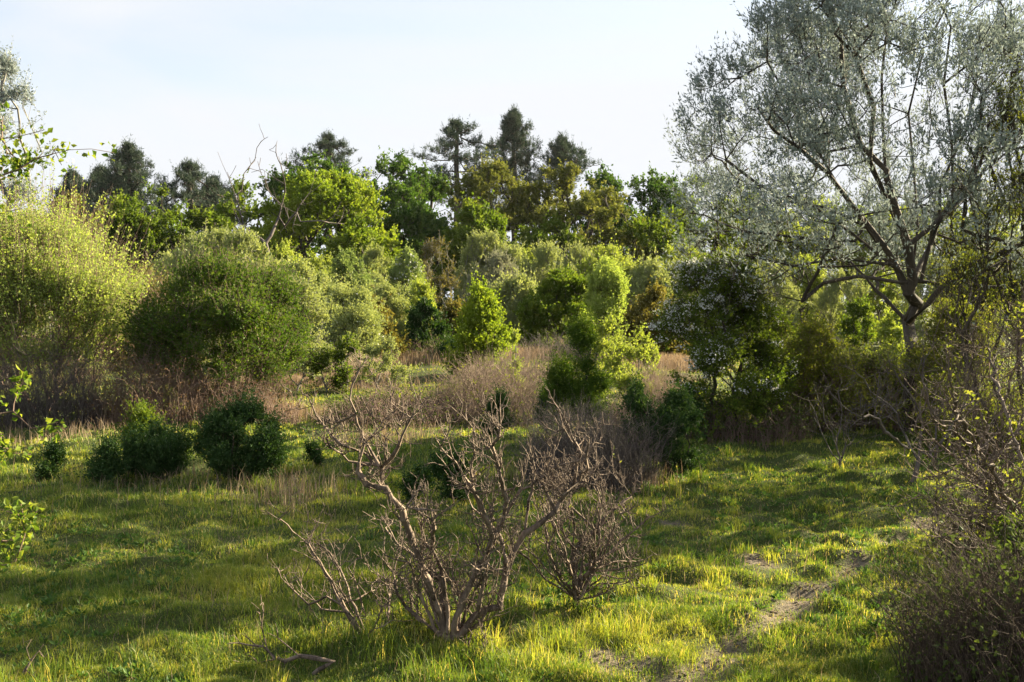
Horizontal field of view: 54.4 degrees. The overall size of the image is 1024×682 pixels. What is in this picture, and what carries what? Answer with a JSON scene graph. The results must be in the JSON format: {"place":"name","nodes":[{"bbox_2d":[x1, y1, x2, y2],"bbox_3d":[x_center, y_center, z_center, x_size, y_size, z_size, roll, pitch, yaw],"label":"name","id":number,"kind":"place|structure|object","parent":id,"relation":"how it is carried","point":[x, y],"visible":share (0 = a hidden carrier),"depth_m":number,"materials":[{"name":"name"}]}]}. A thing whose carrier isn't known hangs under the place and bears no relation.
{"place":"outdoors","nodes":[
{"label":"outdoors","id":0,"kind":"place"},
{"bbox_2d":[0,305,1023,681],"bbox_3d":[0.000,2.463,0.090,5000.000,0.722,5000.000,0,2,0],"label":"ground","id":1,"kind":"structure","parent":0,"point":[756,563],"depth_m":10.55,"materials":[{"name":"green plant"}]},
{"bbox_2d":[0,36,58,388],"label":"willow tree","id":2,"kind":"object","parent":1,"relation":"on","point":[7,67],"visible":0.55,"depth_m":29.49,"materials":[{"name":"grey plant"}]},
{"bbox_2d":[17,428,74,481],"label":"juniper bush","id":3,"kind":"object","parent":1,"relation":"on","point":[54,453],"visible":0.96,"depth_m":15.05,"materials":[{"name":"green plant"}]},
{"bbox_2d":[0,100,116,573],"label":"hawthorn bush","id":4,"kind":"object","parent":1,"relation":"on","point":[18,165],"visible":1,"depth_m":4.58,"materials":[{"name":"green plant"}]},
{"bbox_2d":[0,316,148,430],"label":"dead scrub","id":5,"kind":"object","parent":1,"relation":"on","point":[57,410],"visible":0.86,"depth_m":20.27,"materials":[{"name":"brown wood"}]},
{"bbox_2d":[0,144,181,408],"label":"sallow bush","id":6,"kind":"object","parent":1,"relation":"on","point":[70,266],"visible":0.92,"depth_m":21.91,"materials":[{"name":"green plant"}]},
{"bbox_2d":[70,158,124,225],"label":"pine tree","id":7,"kind":"object","parent":1,"relation":"on","point":[98,172],"visible":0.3,"depth_m":127.93,"materials":[{"name":"green plant"}]},
{"bbox_2d":[62,422,146,483],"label":"juniper bush","id":8,"kind":"object","parent":1,"relation":"on","point":[109,463],"visible":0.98,"depth_m":14.05,"materials":[{"name":"green plant"}]},
{"bbox_2d":[66,134,183,276],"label":"pine tree","id":9,"kind":"object","parent":1,"relation":"on","point":[127,173],"visible":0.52,"depth_m":123.16,"materials":[{"name":"green plant"}]},
{"bbox_2d":[40,325,231,428],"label":"dead scrub","id":10,"kind":"object","parent":1,"relation":"on","point":[157,396],"visible":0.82,"depth_m":20.69,"materials":[{"name":"brown plant"}]},
{"bbox_2d":[109,394,172,442],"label":"juniper bush","id":11,"kind":"object","parent":1,"relation":"on","point":[142,411],"visible":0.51,"depth_m":17.17,"materials":[{"name":"green plant"}]},
{"bbox_2d":[88,176,199,310],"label":"oak tree","id":12,"kind":"object","parent":1,"relation":"on","point":[131,215],"visible":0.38,"depth_m":82.33,"materials":[{"name":"green plant"}]},
{"bbox_2d":[88,254,206,391],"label":"sallow bush","id":13,"kind":"object","parent":1,"relation":"on","point":[157,294],"visible":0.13,"depth_m":25.59,"materials":[{"name":"green plant"}]},
{"bbox_2d":[112,413,202,481],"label":"juniper bush","id":14,"kind":"object","parent":1,"relation":"on","point":[165,448],"visible":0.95,"depth_m":14.56,"materials":[{"name":"green plant"}]},
{"bbox_2d":[144,157,251,324],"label":"pine tree","id":15,"kind":"object","parent":1,"relation":"on","point":[189,174],"visible":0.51,"depth_m":128.48,"materials":[{"name":"green plant"}]},
{"bbox_2d":[163,202,233,264],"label":"oak tree","id":16,"kind":"object","parent":1,"relation":"on","point":[197,216],"visible":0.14,"depth_m":86.45,"materials":[{"name":"green plant"}]},
{"bbox_2d":[100,235,321,407],"bbox_3d":[-6.740,-0.230,22.387,4.741,4.334,4.690,0,2,0],"label":"hawthorn bush","id":17,"kind":"object","parent":1,"relation":"on","point":[240,312],"visible":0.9,"depth_m":21.75,"materials":[{"name":"green plant"}]},
{"bbox_2d":[143,218,294,351],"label":"sallow bush","id":18,"kind":"object","parent":1,"relation":"on","point":[248,241],"visible":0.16,"depth_m":50.76,"materials":[{"name":"green plant"}]},
{"bbox_2d":[177,383,302,482],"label":"juniper bush","id":19,"kind":"object","parent":1,"relation":"on","point":[221,439],"visible":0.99,"depth_m":14.47,"materials":[{"name":"green plant"}]},
{"bbox_2d":[211,168,275,254],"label":"oak tree","id":20,"kind":"object","parent":1,"relation":"on","point":[226,210],"visible":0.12,"depth_m":91.28,"materials":[{"name":"green plant"}]},
{"bbox_2d":[173,355,321,425],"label":"dead scrub","id":21,"kind":"object","parent":1,"relation":"on","point":[267,398],"visible":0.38,"depth_m":21.50,"materials":[{"name":"brown plant"}]},
{"bbox_2d":[218,125,348,258],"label":"dead tree","id":22,"kind":"object","parent":1,"relation":"on","point":[267,240],"visible":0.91,"depth_m":75.48,"materials":[{"name":"grey wood"}]},
{"bbox_2d":[248,264,343,391],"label":"sallow bush","id":23,"kind":"object","parent":1,"relation":"on","point":[307,301],"visible":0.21,"depth_m":27.94,"materials":[{"name":"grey plant"}]},
{"bbox_2d":[256,251,350,334],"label":"bush","id":24,"kind":"object","parent":1,"relation":"on","point":[303,268],"visible":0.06,"depth_m":41.79,"materials":[{"name":"green plant"}]},
{"bbox_2d":[252,147,389,263],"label":"oak tree","id":25,"kind":"object","parent":1,"relation":"on","point":[327,164],"visible":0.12,"depth_m":105.33,"materials":[{"name":"green plant"}]},
{"bbox_2d":[241,160,402,273],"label":"oak tree","id":26,"kind":"object","parent":1,"relation":"on","point":[330,193],"visible":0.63,"depth_m":80.85,"materials":[{"name":"green plant"}]},
{"bbox_2d":[279,127,383,250],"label":"pine tree","id":27,"kind":"object","parent":1,"relation":"on","point":[329,142],"visible":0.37,"depth_m":148.14,"materials":[{"name":"green plant"}]},
{"bbox_2d":[261,477,412,638],"bbox_3d":[-1.339,1.657,7.976,1.154,1.431,1.520,0,2,0],"label":"dead bush","id":28,"kind":"object","parent":1,"relation":"on","point":[341,603],"visible":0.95,"depth_m":7.71,"materials":[{"name":"brown wood"}]},
{"bbox_2d":[326,331,366,392],"bbox_3d":[-4.543,0.643,27.972,1.188,1.911,1.304,-1,3,-34],"label":"hawthorn sapling","id":29,"kind":"object","parent":1,"relation":"on","point":[341,357],"visible":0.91,"depth_m":27.83,"materials":[{"name":"green plant"}]},
{"bbox_2d":[318,243,376,305],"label":"bush","id":30,"kind":"object","parent":1,"relation":"on","point":[343,262],"visible":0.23,"depth_m":57.25,"materials":[{"name":"green plant"}]},
{"bbox_2d":[308,268,396,367],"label":"bush","id":31,"kind":"object","parent":1,"relation":"on","point":[360,316],"visible":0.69,"depth_m":36.30,"materials":[{"name":"green plant"}]},
{"bbox_2d":[307,210,402,274],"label":"oak tree","id":32,"kind":"object","parent":1,"relation":"on","point":[355,230],"visible":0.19,"depth_m":73.33,"materials":[{"name":"green plant"}]},
{"bbox_2d":[320,145,439,263],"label":"oak tree","id":33,"kind":"object","parent":1,"relation":"on","point":[406,191],"visible":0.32,"depth_m":97.31,"materials":[{"name":"green plant"}]},
{"bbox_2d":[358,331,416,390],"bbox_3d":[-3.666,0.710,29.078,1.820,2.011,1.533,0,2,0],"label":"hawthorn sapling","id":34,"kind":"object","parent":1,"relation":"on","point":[388,345],"visible":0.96,"depth_m":28.88,"materials":[{"name":"plant"}]},
{"bbox_2d":[363,273,411,339],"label":"bush","id":35,"kind":"object","parent":1,"relation":"on","point":[394,302],"visible":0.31,"depth_m":45.58,"materials":[{"name":"green plant"}]},
{"bbox_2d":[309,375,477,428],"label":"bramble thicket","id":36,"kind":"object","parent":1,"relation":"on","point":[377,409],"visible":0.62,"depth_m":21.53,"materials":[{"name":"brown plant"}]},
{"bbox_2d":[380,449,437,502],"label":"juniper bush","id":37,"kind":"object","parent":1,"relation":"on","point":[410,479],"visible":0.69,"depth_m":13.20,"materials":[{"name":"green plant"}]},
{"bbox_2d":[376,197,453,313],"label":"oak tree","id":38,"kind":"object","parent":1,"relation":"on","point":[429,225],"visible":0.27,"depth_m":88.84,"materials":[{"name":"green plant"}]},
{"bbox_2d":[385,239,444,331],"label":"hawthorn bush","id":39,"kind":"object","parent":1,"relation":"on","point":[400,270],"visible":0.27,"depth_m":55.40,"materials":[{"name":"green plant"}]},
{"bbox_2d":[400,290,454,351],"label":"evergreen bush","id":40,"kind":"object","parent":1,"relation":"on","point":[422,312],"visible":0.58,"depth_m":41.77,"materials":[{"name":"green plant"}]},
{"bbox_2d":[413,230,464,310],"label":"bush","id":41,"kind":"object","parent":1,"relation":"on","point":[431,250],"visible":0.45,"depth_m":61.44,"materials":[{"name":"plant"}]},
{"bbox_2d":[407,415,491,504],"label":"juniper bush","id":42,"kind":"object","parent":1,"relation":"on","point":[439,472],"visible":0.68,"depth_m":12.61,"materials":[{"name":"green plant"}]},
{"bbox_2d":[288,346,621,652],"bbox_3d":[-0.445,1.230,7.494,2.452,2.387,1.671,1,2,22],"label":"dead bush","id":43,"kind":"object","parent":1,"relation":"on","point":[441,606],"visible":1,"depth_m":7.55,"materials":[{"name":"brown plant"}]},
{"bbox_2d":[403,115,518,299],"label":"pine tree","id":44,"kind":"object","parent":1,"relation":"on","point":[455,155],"visible":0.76,"depth_m":143.34,"materials":[{"name":"green plant"}]},
{"bbox_2d":[424,265,514,376],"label":"hawthorn bush","id":45,"kind":"object","parent":1,"relation":"on","point":[479,318],"visible":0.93,"depth_m":32.62,"materials":[{"name":"green plant"}]},
{"bbox_2d":[432,190,521,312],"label":"oak tree","id":46,"kind":"object","parent":1,"relation":"on","point":[477,216],"visible":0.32,"depth_m":80.70,"materials":[{"name":"green plant"}]},
{"bbox_2d":[397,333,569,428],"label":"bramble thicket","id":47,"kind":"object","parent":1,"relation":"on","point":[475,387],"visible":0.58,"depth_m":22.77,"materials":[{"name":"brown plant"}]},
{"bbox_2d":[449,244,518,335],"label":"sallow bush","id":48,"kind":"object","parent":1,"relation":"on","point":[502,261],"visible":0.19,"depth_m":55.44,"materials":[{"name":"green plant"}]},
{"bbox_2d":[428,147,544,292],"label":"oak tree","id":49,"kind":"object","parent":1,"relation":"on","point":[484,180],"visible":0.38,"depth_m":94.08,"materials":[{"name":"green plant"}]},
{"bbox_2d":[444,226,528,301],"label":"sallow bush","id":50,"kind":"object","parent":1,"relation":"on","point":[477,249],"visible":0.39,"depth_m":65.48,"materials":[{"name":"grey plant"}]},
{"bbox_2d":[0,338,988,681],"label":"dry grass","id":51,"kind":"structure","parent":1,"relation":"on","point":[432,356],"depth_m":13.53,"materials":[{"name":"green plant"}]},
{"bbox_2d":[471,104,556,237],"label":"pine tree","id":52,"kind":"object","parent":1,"relation":"on","point":[513,134],"visible":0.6,"depth_m":147.64,"materials":[{"name":"green plant"}]},
{"bbox_2d":[485,262,551,345],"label":"sallow bush","id":53,"kind":"object","parent":1,"relation":"on","point":[512,288],"visible":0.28,"depth_m":49.34,"materials":[{"name":"green plant"}]},
{"bbox_2d":[503,238,576,339],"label":"sallow bush","id":54,"kind":"object","parent":1,"relation":"on","point":[545,254],"visible":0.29,"depth_m":60.66,"materials":[{"name":"green plant"}]},
{"bbox_2d":[512,206,592,269],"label":"oak tree","id":55,"kind":"object","parent":1,"relation":"on","point":[556,228],"visible":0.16,"depth_m":84.81,"materials":[{"name":"green plant"}]},
{"bbox_2d":[507,263,608,351],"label":"hawthorn bush","id":56,"kind":"object","parent":1,"relation":"on","point":[557,294],"visible":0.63,"depth_m":45.57,"materials":[{"name":"green plant"}]},
{"bbox_2d":[514,158,608,256],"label":"oak tree","id":57,"kind":"object","parent":1,"relation":"on","point":[566,183],"visible":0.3,"depth_m":94.43,"materials":[{"name":"green plant"}]},
{"bbox_2d":[532,130,601,254],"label":"pine tree","id":58,"kind":"object","parent":1,"relation":"on","point":[563,149],"visible":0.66,"depth_m":147.96,"materials":[{"name":"green plant"}]},
{"bbox_2d":[523,303,625,432],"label":"juniper bush","id":59,"kind":"object","parent":1,"relation":"on","point":[563,381],"visible":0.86,"depth_m":18.99,"materials":[{"name":"green plant"}]},
{"bbox_2d":[504,430,668,610],"bbox_3d":[0.638,1.609,8.685,1.196,1.643,1.626,1,2,22],"label":"dead bush","id":60,"kind":"object","parent":1,"relation":"on","point":[575,593],"visible":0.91,"depth_m":8.62,"materials":[{"name":"brown plant"}]},
{"bbox_2d":[492,385,682,495],"bbox_3d":[1.097,1.364,14.204,2.801,1.650,2.457,0,2,0],"label":"dead thicket","id":61,"kind":"object","parent":1,"relation":"on","point":[624,451],"visible":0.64,"depth_m":13.95,"materials":[{"name":"brown wood"}]},
{"bbox_2d":[559,252,631,356],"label":"bush","id":62,"kind":"object","parent":1,"relation":"on","point":[608,280],"visible":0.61,"depth_m":43.38,"materials":[{"name":"green plant"}]},
{"bbox_2d":[564,230,641,320],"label":"sallow bush","id":63,"kind":"object","parent":1,"relation":"on","point":[590,262],"visible":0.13,"depth_m":55.47,"materials":[{"name":"green plant"}]},
{"bbox_2d":[570,161,639,253],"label":"oak tree","id":64,"kind":"object","parent":1,"relation":"on","point":[611,181],"visible":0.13,"depth_m":106.56,"materials":[{"name":"green plant"}]},
{"bbox_2d":[576,309,640,400],"bbox_3d":[2.728,0.449,27.068,2.038,2.728,2.304,0,2,0],"label":"hawthorn sapling","id":65,"kind":"object","parent":1,"relation":"on","point":[612,347],"visible":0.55,"depth_m":26.67,"materials":[{"name":"green plant"}]},
{"bbox_2d":[566,180,654,267],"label":"oak tree","id":66,"kind":"object","parent":1,"relation":"on","point":[585,207],"visible":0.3,"depth_m":86.39,"materials":[{"name":"green plant"}]},
{"bbox_2d":[605,319,664,405],"bbox_3d":[2.748,0.715,23.935,1.562,2.482,1.355,-1,2,-26],"label":"hawthorn sapling","id":67,"kind":"object","parent":1,"relation":"on","point":[623,378],"visible":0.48,"depth_m":23.75,"materials":[{"name":"green plant"}]},
{"bbox_2d":[610,364,661,457],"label":"juniper bush","id":68,"kind":"object","parent":1,"relation":"on","point":[639,398],"visible":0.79,"depth_m":14.40,"materials":[{"name":"green plant"}]},
{"bbox_2d":[623,246,675,341],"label":"sallow bush","id":69,"kind":"object","parent":1,"relation":"on","point":[639,281],"visible":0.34,"depth_m":53.21,"materials":[{"name":"green plant"}]},
{"bbox_2d":[595,161,707,254],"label":"oak tree","id":70,"kind":"object","parent":1,"relation":"on","point":[654,184],"visible":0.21,"depth_m":102.22,"materials":[{"name":"green plant"}]},
{"bbox_2d":[614,275,691,356],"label":"bush","id":71,"kind":"object","parent":1,"relation":"on","point":[639,314],"visible":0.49,"depth_m":39.52,"materials":[{"name":"green plant"}]},
{"bbox_2d":[614,205,696,297],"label":"oak tree","id":72,"kind":"object","parent":1,"relation":"on","point":[652,231],"visible":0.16,"depth_m":84.03,"materials":[{"name":"green plant"}]},
{"bbox_2d":[621,348,712,407],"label":"bramble thicket","id":73,"kind":"object","parent":1,"relation":"on","point":[655,376],"visible":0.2,"depth_m":23.59,"materials":[{"name":"plant"}]},
{"bbox_2d":[639,378,717,476],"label":"juniper bush","id":74,"kind":"object","parent":1,"relation":"on","point":[674,407],"visible":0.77,"depth_m":14.63,"materials":[{"name":"green plant"}]},
{"bbox_2d":[425,463,972,681],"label":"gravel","id":75,"kind":"structure","parent":1,"relation":"on","point":[706,661],"depth_m":8.09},
{"bbox_2d":[645,237,756,439],"bbox_3d":[3.810,0.053,19.551,2.147,4.197,2.074,1,3,35],"label":"hawthorn bush","id":76,"kind":"object","parent":1,"relation":"on","point":[677,319],"visible":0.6,"depth_m":19.23,"materials":[{"name":"green plant"}]},
{"bbox_2d":[663,238,804,441],"bbox_3d":[4.181,0.079,19.035,2.812,4.152,2.829,1,2,23],"label":"hawthorn bush","id":77,"kind":"object","parent":1,"relation":"on","point":[771,375],"visible":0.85,"depth_m":18.60,"materials":[{"name":"green plant"}]},
{"bbox_2d":[694,182,805,324],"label":"oak tree","id":78,"kind":"object","parent":1,"relation":"on","point":[728,234],"visible":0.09,"depth_m":95.53,"materials":[{"name":"green plant"}]},
{"bbox_2d":[691,389,832,450],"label":"bramble thicket","id":79,"kind":"object","parent":1,"relation":"on","point":[787,425],"visible":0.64,"depth_m":18.37,"materials":[{"name":"brown plant"}]},
{"bbox_2d":[755,257,805,336],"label":"sallow bush","id":80,"kind":"object","parent":1,"relation":"on","point":[792,293],"visible":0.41,"depth_m":55.30,"materials":[{"name":"green plant"}]},
{"bbox_2d":[745,184,849,325],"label":"oak tree","id":81,"kind":"object","parent":1,"relation":"on","point":[785,232],"visible":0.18,"depth_m":93.33,"materials":[{"name":"green plant"}]},
{"bbox_2d":[771,252,844,339],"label":"bush","id":82,"kind":"object","parent":1,"relation":"on","point":[817,281],"visible":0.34,"depth_m":60.93,"materials":[{"name":"green plant"}]},
{"bbox_2d":[738,310,893,432],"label":"bramble thicket","id":83,"kind":"object","parent":1,"relation":"on","point":[831,410],"visible":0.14,"depth_m":20.16,"materials":[{"name":"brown plant"}]},
{"bbox_2d":[769,303,886,433],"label":"bush","id":84,"kind":"object","parent":1,"relation":"on","point":[820,342],"visible":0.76,"depth_m":19.69,"materials":[{"name":"green plant"}]},
{"bbox_2d":[651,0,1023,431],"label":"willow tree","id":85,"kind":"object","parent":1,"relation":"on","point":[799,28],"visible":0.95,"depth_m":17.52,"materials":[{"name":"green plant"}]},
{"bbox_2d":[804,262,879,346],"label":"sallow bush","id":86,"kind":"object","parent":1,"relation":"on","point":[829,299],"visible":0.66,"depth_m":57.45,"materials":[{"name":"green plant"}]},
{"bbox_2d":[835,293,879,352],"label":"bush","id":87,"kind":"object","parent":1,"relation":"on","point":[858,307],"visible":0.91,"depth_m":49.75,"materials":[{"name":"green plant"}]},
{"bbox_2d":[820,335,922,423],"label":"bush","id":88,"kind":"object","parent":1,"relation":"on","point":[871,367],"visible":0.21,"depth_m":20.71,"materials":[{"name":"green plant"}]},
{"bbox_2d":[843,256,907,343],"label":"bush","id":89,"kind":"object","parent":1,"relation":"on","point":[889,293],"visible":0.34,"depth_m":64.91,"materials":[{"name":"green plant"}]},
{"bbox_2d":[869,299,905,357],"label":"bush","id":90,"kind":"object","parent":1,"relation":"on","point":[889,327],"visible":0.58,"depth_m":47.91,"materials":[{"name":"green plant"}]},
{"bbox_2d":[841,204,944,325],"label":"oak tree","id":91,"kind":"object","parent":1,"relation":"on","point":[864,254],"visible":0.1,"depth_m":94.89,"materials":[{"name":"green plant"}]},
{"bbox_2d":[810,319,1008,482],"bbox_3d":[5.109,0.899,13.875,3.741,2.392,2.410,-2,3,-38],"label":"dead bush","id":92,"kind":"object","parent":1,"relation":"on","point":[888,433],"visible":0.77,"depth_m":14.26,"materials":[{"name":"brown wood"}]},
{"bbox_2d":[833,450,1023,681],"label":"bramble thicket","id":93,"kind":"object","parent":1,"relation":"on","point":[986,639],"visible":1,"depth_m":6.34,"materials":[{"name":"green plant"}]},
{"bbox_2d":[838,325,1022,433],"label":"bramble thicket","id":94,"kind":"object","parent":1,"relation":"on","point":[891,422],"visible":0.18,"depth_m":20.00,"materials":[{"name":"brown plant"}]},
{"bbox_2d":[889,288,1010,438],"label":"bush","id":95,"kind":"object","parent":1,"relation":"on","point":[930,358],"visible":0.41,"depth_m":18.76,"materials":[{"name":"green plant"}]},
{"bbox_2d":[887,285,1023,557],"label":"twiggy bush","id":96,"kind":"object","parent":1,"relation":"on","point":[982,464],"visible":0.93,"depth_m":8.18,"materials":[{"name":"green plant"}]},
{"bbox_2d":[899,272,1023,496],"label":"dead bush","id":97,"kind":"object","parent":1,"relation":"on","point":[975,368],"visible":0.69,"depth_m":12.80,"materials":[{"name":"brown plant"}]},
{"bbox_2d":[905,440,1023,573],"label":"bramble thicket","id":98,"kind":"object","parent":1,"relation":"on","point":[948,521],"visible":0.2,"depth_m":10.40,"materials":[{"name":"brown plant"}]},
{"bbox_2d":[906,353,1023,460],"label":"bramble thicket","id":99,"kind":"object","parent":1,"relation":"on","point":[992,409],"visible":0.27,"depth_m":16.89,"materials":[{"name":"brown plant"}]},
{"bbox_2d":[916,143,1022,383],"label":"sallow bush","id":100,"kind":"object","parent":1,"relation":"on","point":[959,251],"visible":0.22,"depth_m":21.84,"materials":[{"name":"green plant"}]},
{"bbox_2d":[926,36,1023,456],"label":"sallow bush","id":101,"kind":"object","parent":1,"relation":"on","point":[1008,107],"visible":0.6,"depth_m":16.26,"materials":[{"name":"green plant"}]},
{"bbox_2d":[965,504,1023,610],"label":"ivy bush","id":102,"kind":"object","parent":1,"relation":"on","point":[999,525],"visible":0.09,"depth_m":8.10,"materials":[{"name":"green plant"}]},
{"bbox_2d":[0,0,1023,304],"label":"sky","id":103,"kind":"structure","parent":0,"point":[199,79],"materials":[{"name":"white"}]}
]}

